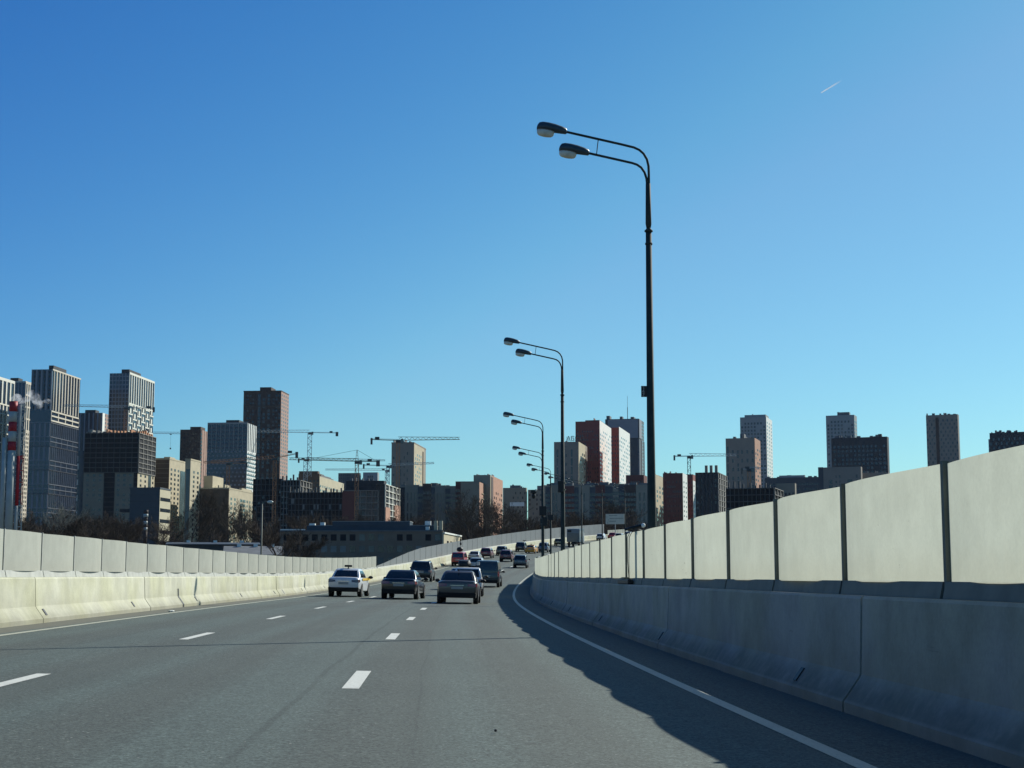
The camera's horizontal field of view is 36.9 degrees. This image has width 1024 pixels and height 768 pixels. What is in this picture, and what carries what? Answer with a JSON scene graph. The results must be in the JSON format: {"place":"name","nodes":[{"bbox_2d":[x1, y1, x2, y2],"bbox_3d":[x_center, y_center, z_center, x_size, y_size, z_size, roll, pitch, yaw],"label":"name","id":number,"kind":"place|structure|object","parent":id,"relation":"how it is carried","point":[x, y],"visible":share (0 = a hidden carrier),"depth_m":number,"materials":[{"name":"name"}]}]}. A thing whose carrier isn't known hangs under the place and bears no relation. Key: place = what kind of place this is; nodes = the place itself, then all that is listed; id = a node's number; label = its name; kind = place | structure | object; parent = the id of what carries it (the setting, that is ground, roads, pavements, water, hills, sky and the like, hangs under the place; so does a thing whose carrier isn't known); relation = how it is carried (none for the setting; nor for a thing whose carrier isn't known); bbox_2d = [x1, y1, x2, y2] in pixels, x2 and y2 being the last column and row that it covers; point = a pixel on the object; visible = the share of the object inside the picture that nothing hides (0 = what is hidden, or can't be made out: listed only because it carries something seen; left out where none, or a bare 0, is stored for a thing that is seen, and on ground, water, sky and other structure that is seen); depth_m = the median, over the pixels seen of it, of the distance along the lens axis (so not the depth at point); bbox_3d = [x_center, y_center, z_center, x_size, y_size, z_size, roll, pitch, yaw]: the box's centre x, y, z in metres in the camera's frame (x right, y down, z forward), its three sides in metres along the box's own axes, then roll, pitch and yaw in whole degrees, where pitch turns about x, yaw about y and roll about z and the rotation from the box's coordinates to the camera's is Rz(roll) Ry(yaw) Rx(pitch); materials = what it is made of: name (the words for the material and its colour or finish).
{"place":"outdoors","nodes":[
{"label":"outdoors","id":0,"kind":"place"},
{"bbox_2d":[0,540,1009,767],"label":"road","id":1,"kind":"structure","parent":0,"point":[452,682],"depth_m":15.76,"materials":[{"name":"grey asphalt"}]},
{"bbox_2d":[0,673,47,686],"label":"lane marking","id":2,"kind":"object","parent":1,"relation":"on","point":[16,680],"visible":1,"depth_m":17.15,"materials":[{"name":"paint"}]},
{"bbox_2d":[0,541,586,635],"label":"edge line","id":3,"kind":"object","parent":1,"relation":"on","point":[150,615],"visible":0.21,"depth_m":39.01,"materials":[{"name":"paint"}]},
{"bbox_2d":[0,533,623,627],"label":"concrete barrier","id":4,"kind":"object","parent":1,"relation":"on","point":[29,600],"visible":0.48,"depth_m":45.35,"materials":[{"name":"beige concrete"}]},
{"bbox_2d":[0,529,376,576],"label":"noise barrier","id":5,"kind":"object","parent":4,"relation":"on","point":[28,554],"visible":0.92,"depth_m":46.05,"materials":[{"name":"concrete"}]},
{"bbox_2d":[376,524,603,567],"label":"noise barrier","id":6,"kind":"object","parent":4,"relation":"on","point":[432,552],"visible":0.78,"depth_m":228.28,"materials":[{"name":"concrete"}]},
{"bbox_2d":[328,565,372,596],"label":"taxi car","id":7,"kind":"object","parent":1,"relation":"on","point":[341,580],"visible":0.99,"depth_m":80.99,"materials":[{"name":"white paint"}]},
{"bbox_2d":[342,671,370,688],"bbox_3d":[-1.849,3.533,18.404,0.191,0.004,3.152,0,-7,-3],"label":"lane marking","id":8,"kind":"object","parent":1,"relation":"on","point":[356,680],"visible":1,"depth_m":18.15,"materials":[{"name":"paint"}]},
{"bbox_2d":[381,570,427,599],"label":"sedan car","id":9,"kind":"object","parent":1,"relation":"on","point":[393,582],"visible":0.98,"depth_m":77.35,"materials":[{"name":"black paint"}]},
{"bbox_2d":[410,560,437,581],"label":"suv car","id":10,"kind":"object","parent":1,"relation":"on","point":[424,569],"visible":0.71,"depth_m":131.05,"materials":[{"name":"blue paint"}]},
{"bbox_2d":[435,569,485,603],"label":"sedan car","id":11,"kind":"object","parent":1,"relation":"on","point":[457,584],"visible":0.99,"depth_m":68.65,"materials":[{"name":"grey paint"}]},
{"bbox_2d":[455,567,487,596],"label":"suv car","id":12,"kind":"object","parent":1,"relation":"on","point":[477,572],"visible":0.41,"depth_m":89.50,"materials":[{"name":"white paint"}]},
{"bbox_2d":[476,560,504,586],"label":"van","id":13,"kind":"object","parent":1,"relation":"on","point":[491,569],"visible":0.52,"depth_m":117.82,"materials":[{"name":"grey paint"}]},
{"bbox_2d":[513,555,529,567],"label":"hatchback car","id":14,"kind":"object","parent":1,"relation":"on","point":[520,560],"visible":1,"depth_m":183.90,"materials":[{"name":"grey paint"}]},
{"bbox_2d":[567,529,584,546],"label":"box truck","id":15,"kind":"object","parent":1,"relation":"on","point":[573,536],"visible":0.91,"depth_m":284.85,"materials":[{"name":"grey paint"}]},
{"bbox_2d":[513,573,876,767],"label":"edge line","id":16,"kind":"object","parent":1,"relation":"on","point":[841,756],"visible":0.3,"depth_m":15.01,"materials":[{"name":"paint"}]},
{"bbox_2d":[530,571,1023,767],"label":"concrete barrier","id":17,"kind":"object","parent":1,"relation":"on","point":[948,672],"visible":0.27,"depth_m":15.21,"materials":[{"name":"grey concrete"}]},
{"bbox_2d":[535,445,1023,602],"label":"noise barrier","id":18,"kind":"object","parent":17,"relation":"on","point":[948,530],"visible":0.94,"depth_m":16.11,"materials":[{"name":"concrete"}]},
{"bbox_2d":[0,0,1023,517],"label":"sky","id":19,"kind":"structure","parent":0,"point":[348,209],"materials":[{"name":"blue"}]},
{"bbox_3d":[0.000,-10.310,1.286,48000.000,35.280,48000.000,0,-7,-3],"label":"ground","id":20,"kind":"structure","parent":0,"visible":0},
{"bbox_2d":[0,377,14,522],"bbox_3d":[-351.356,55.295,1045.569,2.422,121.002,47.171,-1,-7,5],"label":"apartment tower","id":21,"kind":"structure","parent":20,"relation":"on","point":[7,390],"depth_m":1059.02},
{"bbox_2d":[0,401,26,530],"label":"banded chimney","id":22,"kind":"object","parent":20,"relation":"on","point":[8,482],"visible":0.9,"depth_m":313.49,"materials":[{"name":"red paint"}]},
{"bbox_2d":[10,378,30,521],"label":"apartment tower","id":23,"kind":"structure","parent":20,"relation":"on","point":[22,395],"depth_m":1131.49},
{"bbox_2d":[13,508,48,533],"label":"bare tree","id":24,"kind":"object","parent":20,"relation":"on","point":[30,519],"visible":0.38,"depth_m":447.36,"materials":[{"name":"brown plant"}]},
{"bbox_2d":[26,365,80,525],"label":"apartment tower","id":25,"kind":"structure","parent":20,"relation":"on","point":[53,451],"depth_m":1043.29,"materials":[{"name":"grey glass"}]},
{"bbox_2d":[40,500,89,534],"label":"bare tree","id":26,"kind":"object","parent":20,"relation":"on","point":[62,515],"visible":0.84,"depth_m":496.64,"materials":[{"name":"brown plant"}]},
{"bbox_2d":[76,410,107,536],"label":"apartment tower","id":27,"kind":"structure","parent":20,"relation":"on","point":[95,420],"depth_m":1212.64,"materials":[{"name":"concrete"}]},
{"bbox_2d":[82,429,155,540],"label":"unfinished apartment block","id":28,"kind":"structure","parent":20,"relation":"on","point":[118,465],"depth_m":934.94,"materials":[{"name":"concrete"}]},
{"bbox_2d":[104,519,144,542],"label":"bare tree","id":29,"kind":"object","parent":20,"relation":"on","point":[118,531],"visible":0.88,"depth_m":483.74,"materials":[{"name":"brown plant"}]},
{"bbox_2d":[108,369,154,433],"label":"apartment tower","id":30,"kind":"structure","parent":20,"relation":"on","point":[134,390],"depth_m":1127.55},
{"bbox_2d":[120,487,170,544],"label":"office block","id":31,"kind":"structure","parent":20,"relation":"on","point":[154,502],"depth_m":623.45,"materials":[{"name":"concrete"}]},
{"bbox_2d":[144,516,192,544],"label":"bare tree","id":32,"kind":"object","parent":20,"relation":"on","point":[156,540],"visible":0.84,"depth_m":418.81,"materials":[{"name":"brown plant"}]},
{"bbox_2d":[154,457,184,541],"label":"brick apartment block","id":33,"kind":"structure","parent":20,"relation":"on","point":[169,472],"depth_m":985.43,"materials":[{"name":"beige brick"}]},
{"bbox_2d":[183,459,200,541],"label":"brick apartment block","id":34,"kind":"structure","parent":20,"relation":"on","point":[192,477],"depth_m":966.79,"materials":[{"name":"beige brick"}]},
{"bbox_2d":[180,427,206,487],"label":"apartment tower","id":35,"kind":"structure","parent":20,"relation":"on","point":[193,442],"depth_m":1219.85,"materials":[{"name":"concrete"}]},
{"bbox_2d":[172,499,224,541],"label":"bare tree","id":36,"kind":"object","parent":20,"relation":"on","point":[200,529],"visible":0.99,"depth_m":470.41,"materials":[{"name":"brown plant"}]},
{"bbox_2d":[166,540,259,550],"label":"industrial shed","id":37,"kind":"structure","parent":20,"relation":"on","point":[215,545],"depth_m":410.34,"materials":[{"name":"metal"}]},
{"bbox_2d":[191,489,239,541],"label":"bare tree","id":38,"kind":"object","parent":20,"relation":"on","point":[210,500],"visible":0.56,"depth_m":504.33,"materials":[{"name":"brown plant"}]},
{"bbox_2d":[198,476,252,541],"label":"brick apartment block","id":39,"kind":"structure","parent":20,"relation":"on","point":[215,483],"depth_m":990.72,"materials":[{"name":"beige brick"}]},
{"bbox_2d":[203,506,257,541],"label":"bare tree","id":40,"kind":"object","parent":20,"relation":"on","point":[233,535],"visible":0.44,"depth_m":462.79,"materials":[{"name":"brown plant"}]},
{"bbox_2d":[207,420,256,491],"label":"apartment tower","id":41,"kind":"structure","parent":20,"relation":"on","point":[231,440],"depth_m":1107.88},
{"bbox_2d":[218,499,260,540],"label":"bare tree","id":42,"kind":"object","parent":20,"relation":"on","point":[253,512],"visible":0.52,"depth_m":492.25,"materials":[{"name":"brown plant"}]},
{"bbox_2d":[214,508,267,542],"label":"bare tree","id":43,"kind":"object","parent":20,"relation":"on","point":[239,520],"visible":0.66,"depth_m":443.25,"materials":[{"name":"brown plant"}]},
{"bbox_2d":[223,544,283,555],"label":"industrial shed","id":44,"kind":"structure","parent":20,"relation":"on","point":[254,549],"depth_m":357.62,"materials":[{"name":"grey metal"}]},
{"bbox_2d":[210,451,297,525],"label":"tower crane","id":45,"kind":"object","parent":20,"relation":"on","point":[278,459],"visible":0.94,"depth_m":789.84,"materials":[{"name":"orange paint"}]},
{"bbox_2d":[248,514,281,545],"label":"bare tree","id":46,"kind":"object","parent":20,"relation":"on","point":[277,528],"visible":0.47,"depth_m":474.44,"materials":[{"name":"brown plant"}]},
{"bbox_2d":[243,387,288,479],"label":"apartment tower","id":47,"kind":"structure","parent":20,"relation":"on","point":[266,409],"depth_m":1233.49,"materials":[{"name":"concrete"}]},
{"bbox_2d":[256,428,287,478],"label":"window","id":48,"kind":"structure","parent":47,"relation":"in","point":[258,429],"depth_m":1230.22,"materials":[{"name":"black glass"}]},
{"bbox_2d":[252,479,281,545],"bbox_3d":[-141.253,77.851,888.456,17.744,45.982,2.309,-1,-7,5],"label":"unfinished apartment block","id":49,"kind":"structure","parent":20,"relation":"on","point":[262,490],"depth_m":889.27,"materials":[{"name":"concrete"}]},
{"bbox_2d":[228,518,310,556],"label":"bare tree","id":50,"kind":"object","parent":20,"relation":"on","point":[288,547],"visible":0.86,"depth_m":293.01,"materials":[{"name":"brown plant"}]},
{"bbox_2d":[280,475,311,528],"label":"unfinished apartment block","id":51,"kind":"structure","parent":20,"relation":"on","point":[286,484],"depth_m":871.40,"materials":[{"name":"concrete"}]},
{"bbox_2d":[282,524,333,557],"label":"bare tree","id":52,"kind":"object","parent":20,"relation":"on","point":[310,551],"visible":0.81,"depth_m":286.50,"materials":[{"name":"brown plant"}]},
{"bbox_2d":[298,471,321,491],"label":"apartment block","id":53,"kind":"structure","parent":20,"relation":"on","point":[313,477],"depth_m":1143.79,"materials":[{"name":"grey concrete"}]},
{"bbox_2d":[287,486,341,528],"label":"unfinished apartment block","id":54,"kind":"structure","parent":20,"relation":"on","point":[325,502],"depth_m":834.51,"materials":[{"name":"concrete"}]},
{"bbox_2d":[13,508,647,545],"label":"thicket","id":55,"kind":"object","parent":20,"relation":"on","point":[92,529],"visible":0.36,"depth_m":561.05,"materials":[{"name":"brown plant"}]},
{"bbox_2d":[319,475,343,491],"bbox_3d":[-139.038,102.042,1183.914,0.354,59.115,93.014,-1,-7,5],"label":"apartment block","id":56,"kind":"structure","parent":20,"relation":"on","point":[328,483],"depth_m":1173.05,"materials":[{"name":"beige concrete"}]},
{"bbox_2d":[289,450,379,519],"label":"tower crane","id":57,"kind":"object","parent":20,"relation":"on","point":[358,462],"visible":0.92,"depth_m":775.80,"materials":[{"name":"orange paint"}]},
{"bbox_2d":[338,473,360,489],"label":"office tower","id":58,"kind":"structure","parent":20,"relation":"on","point":[343,477],"depth_m":1593.62,"materials":[{"name":"stone"}]},
{"bbox_2d":[342,490,379,520],"bbox_3d":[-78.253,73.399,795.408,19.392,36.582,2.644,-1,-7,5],"label":"unfinished apartment block","id":59,"kind":"structure","parent":20,"relation":"on","point":[368,506],"depth_m":795.90,"materials":[{"name":"concrete"}]},
{"bbox_2d":[280,521,443,565],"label":"brick office building","id":60,"kind":"structure","parent":20,"relation":"on","point":[383,541],"depth_m":467.82,"materials":[{"name":"grey brick"}]},
{"bbox_2d":[346,478,386,489],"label":"unfinished apartment block","id":61,"kind":"structure","parent":20,"relation":"on","point":[367,484],"depth_m":857.84,"materials":[{"name":"grey concrete"}]},
{"bbox_2d":[376,484,399,520],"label":"unfinished apartment block","id":62,"kind":"structure","parent":20,"relation":"on","point":[388,496],"depth_m":804.56,"materials":[{"name":"concrete"}]},
{"bbox_2d":[391,439,425,486],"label":"apartment tower","id":63,"kind":"structure","parent":20,"relation":"on","point":[412,453],"depth_m":1080.86,"materials":[{"name":"beige concrete"}]},
{"bbox_2d":[370,437,459,520],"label":"tower crane","id":64,"kind":"object","parent":20,"relation":"on","point":[397,442],"visible":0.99,"depth_m":758.69,"materials":[{"name":"orange paint"}]},
{"bbox_2d":[400,481,480,534],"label":"apartment block","id":65,"kind":"structure","parent":20,"relation":"on","point":[426,500],"depth_m":900.64,"materials":[{"name":"concrete"}]},
{"bbox_2d":[400,503,459,532],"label":"window","id":66,"kind":"structure","parent":65,"relation":"in","point":[424,508],"depth_m":899.83,"materials":[{"name":"black glass"}]},
{"bbox_2d":[442,532,461,543],"bbox_3d":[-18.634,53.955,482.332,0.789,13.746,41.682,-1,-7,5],"label":"brick office building","id":67,"kind":"structure","parent":20,"relation":"on","point":[448,537],"depth_m":474.89,"materials":[{"name":"beige brick"}]},
{"bbox_2d":[443,488,485,539],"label":"bare tree","id":68,"kind":"object","parent":20,"relation":"on","point":[461,516],"visible":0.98,"depth_m":521.10,"materials":[{"name":"brown plant"}]},
{"bbox_2d":[461,482,484,526],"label":"apartment block","id":69,"kind":"structure","parent":20,"relation":"on","point":[474,488],"depth_m":879.62,"materials":[{"name":"grey concrete"}]},
{"bbox_2d":[463,496,500,537],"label":"bare tree","id":70,"kind":"object","parent":20,"relation":"on","point":[481,525],"visible":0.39,"depth_m":540.12,"materials":[{"name":"brown plant"}]},
{"bbox_2d":[474,474,502,534],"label":"apartment block","id":71,"kind":"structure","parent":20,"relation":"on","point":[493,488],"depth_m":912.00,"materials":[{"name":"beige concrete"}]},
{"bbox_2d":[467,495,539,534],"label":"bare tree","id":72,"kind":"object","parent":20,"relation":"on","point":[494,516],"visible":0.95,"depth_m":502.26,"materials":[{"name":"brown plant"}]},
{"bbox_2d":[488,509,540,534],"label":"bare tree","id":73,"kind":"object","parent":20,"relation":"on","point":[521,524],"visible":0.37,"depth_m":519.26,"materials":[{"name":"brown plant"}]},
{"bbox_2d":[503,485,526,530],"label":"apartment block","id":74,"kind":"structure","parent":20,"relation":"on","point":[516,495],"depth_m":999.48,"materials":[{"name":"grey concrete"}]},
{"bbox_2d":[528,486,540,526],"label":"apartment block","id":75,"kind":"structure","parent":20,"relation":"on","point":[535,503],"depth_m":998.91,"materials":[{"name":"grey concrete"}]},
{"bbox_2d":[554,436,586,484],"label":"apartment tower","id":76,"kind":"structure","parent":20,"relation":"on","point":[575,459],"depth_m":1062.70,"materials":[{"name":"grey concrete"}]},
{"bbox_2d":[575,418,611,483],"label":"apartment tower","id":77,"kind":"structure","parent":20,"relation":"on","point":[596,435],"depth_m":1124.40,"materials":[{"name":"concrete"}]},
{"bbox_2d":[544,482,646,533],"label":"apartment block","id":78,"kind":"structure","parent":20,"relation":"on","point":[635,497],"depth_m":881.33,"materials":[{"name":"stone"}]},
{"bbox_2d":[546,503,644,530],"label":"window","id":79,"kind":"structure","parent":78,"relation":"in","point":[632,504],"depth_m":879.63,"materials":[{"name":"black glass"}]},
{"bbox_2d":[584,496,633,528],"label":"bare tree","id":80,"kind":"object","parent":20,"relation":"on","point":[609,507],"visible":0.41,"depth_m":700.54,"materials":[{"name":"brown plant"}]},
{"bbox_2d":[589,498,647,531],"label":"bare tree","id":81,"kind":"object","parent":20,"relation":"on","point":[624,511],"visible":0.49,"depth_m":699.62,"materials":[{"name":"brown plant"}]},
{"bbox_2d":[611,427,629,483],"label":"apartment tower","id":82,"kind":"structure","parent":20,"relation":"on","point":[620,450],"depth_m":1099.28,"materials":[{"name":"white concrete"}]},
{"bbox_2d":[605,396,644,474],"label":"office tower","id":83,"kind":"structure","parent":20,"relation":"on","point":[633,427],"depth_m":1352.40,"materials":[{"name":"concrete"}]},
{"bbox_2d":[626,475,646,484],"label":"apartment block","id":84,"kind":"structure","parent":20,"relation":"on","point":[638,479],"depth_m":997.85,"materials":[{"name":"brown concrete"}]},
{"bbox_2d":[656,475,662,526],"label":"apartment block","id":85,"kind":"structure","parent":20,"relation":"on","point":[659,500],"depth_m":990.55,"materials":[{"name":"beige concrete"}]},
{"bbox_2d":[663,471,687,525],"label":"apartment block","id":86,"kind":"structure","parent":20,"relation":"on","point":[675,502],"depth_m":954.57,"materials":[{"name":"brown brick"}]},
{"bbox_2d":[686,474,695,519],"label":"apartment block","id":87,"kind":"structure","parent":20,"relation":"on","point":[691,494],"depth_m":992.84,"materials":[{"name":"red brick"}]},
{"bbox_2d":[695,465,727,516],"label":"unfinished apartment block","id":88,"kind":"structure","parent":20,"relation":"on","point":[710,488],"depth_m":892.99,"materials":[{"name":"concrete"}]},
{"bbox_2d":[726,434,760,487],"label":"apartment tower","id":89,"kind":"structure","parent":20,"relation":"on","point":[744,449],"depth_m":1051.90,"materials":[{"name":"grey concrete"}]},
{"bbox_2d":[726,481,783,509],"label":"unfinished apartment block","id":90,"kind":"structure","parent":20,"relation":"on","point":[738,497],"depth_m":752.42,"materials":[{"name":"concrete"}]},
{"bbox_2d":[740,414,772,487],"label":"apartment tower","id":91,"kind":"structure","parent":20,"relation":"on","point":[759,427],"depth_m":1290.86,"materials":[{"name":"grey concrete"}]},
{"bbox_2d":[776,483,795,496],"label":"apartment block","id":92,"kind":"structure","parent":20,"relation":"on","point":[788,489],"depth_m":787.38,"materials":[{"name":"grey concrete"}]},
{"bbox_2d":[765,475,818,493],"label":"apartment block","id":93,"kind":"structure","parent":20,"relation":"on","point":[804,484],"depth_m":984.80,"materials":[{"name":"concrete"}]},
{"bbox_2d":[818,467,861,489],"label":"apartment block","id":94,"kind":"structure","parent":20,"relation":"on","point":[831,477],"depth_m":882.70,"materials":[{"name":"concrete"}]},
{"bbox_2d":[826,412,856,466],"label":"apartment tower","id":95,"kind":"structure","parent":20,"relation":"on","point":[843,424],"depth_m":1278.68,"materials":[{"name":"grey concrete"}]},
{"bbox_2d":[831,434,889,472],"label":"apartment tower","id":96,"kind":"structure","parent":20,"relation":"on","point":[870,454],"depth_m":1077.11,"materials":[{"name":"grey concrete"}]},
{"bbox_2d":[926,413,959,465],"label":"apartment tower","id":97,"kind":"structure","parent":20,"relation":"on","point":[943,437],"depth_m":1209.05,"materials":[{"name":"grey concrete"}]},
{"bbox_2d":[989,430,1023,451],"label":"apartment tower","id":98,"kind":"structure","parent":20,"relation":"on","point":[1000,440],"depth_m":1052.92,"materials":[{"name":"grey concrete"}]},
{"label":"embankment","id":99,"kind":"structure","parent":0,"visible":0},
{"bbox_2d":[606,514,623,535],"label":"road sign","id":100,"kind":"object","parent":99,"relation":"on","point":[615,519],"visible":1,"depth_m":260.52,"materials":[{"name":"grey metal"}]},
{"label":"deck edge","id":101,"kind":"structure","parent":99,"relation":"on","visible":0},
{"bbox_2d":[503,412,544,556],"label":"street lamp","id":102,"kind":"object","parent":101,"relation":"on","point":[513,421],"visible":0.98,"depth_m":102.38,"materials":[{"name":"black metal"}]},
{"bbox_2d":[504,337,564,550],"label":"street lamp","id":103,"kind":"object","parent":101,"relation":"on","point":[518,352],"visible":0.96,"depth_m":69.24,"materials":[{"name":"grey metal"}]},
{"bbox_2d":[537,122,655,528],"bbox_3d":[1.964,0.350,35.825,2.766,13.282,0.290,0,-7,-2],"label":"street lamp","id":104,"kind":"object","parent":101,"relation":"on","point":[566,150],"visible":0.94,"depth_m":36.12,"materials":[{"name":"black metal"}]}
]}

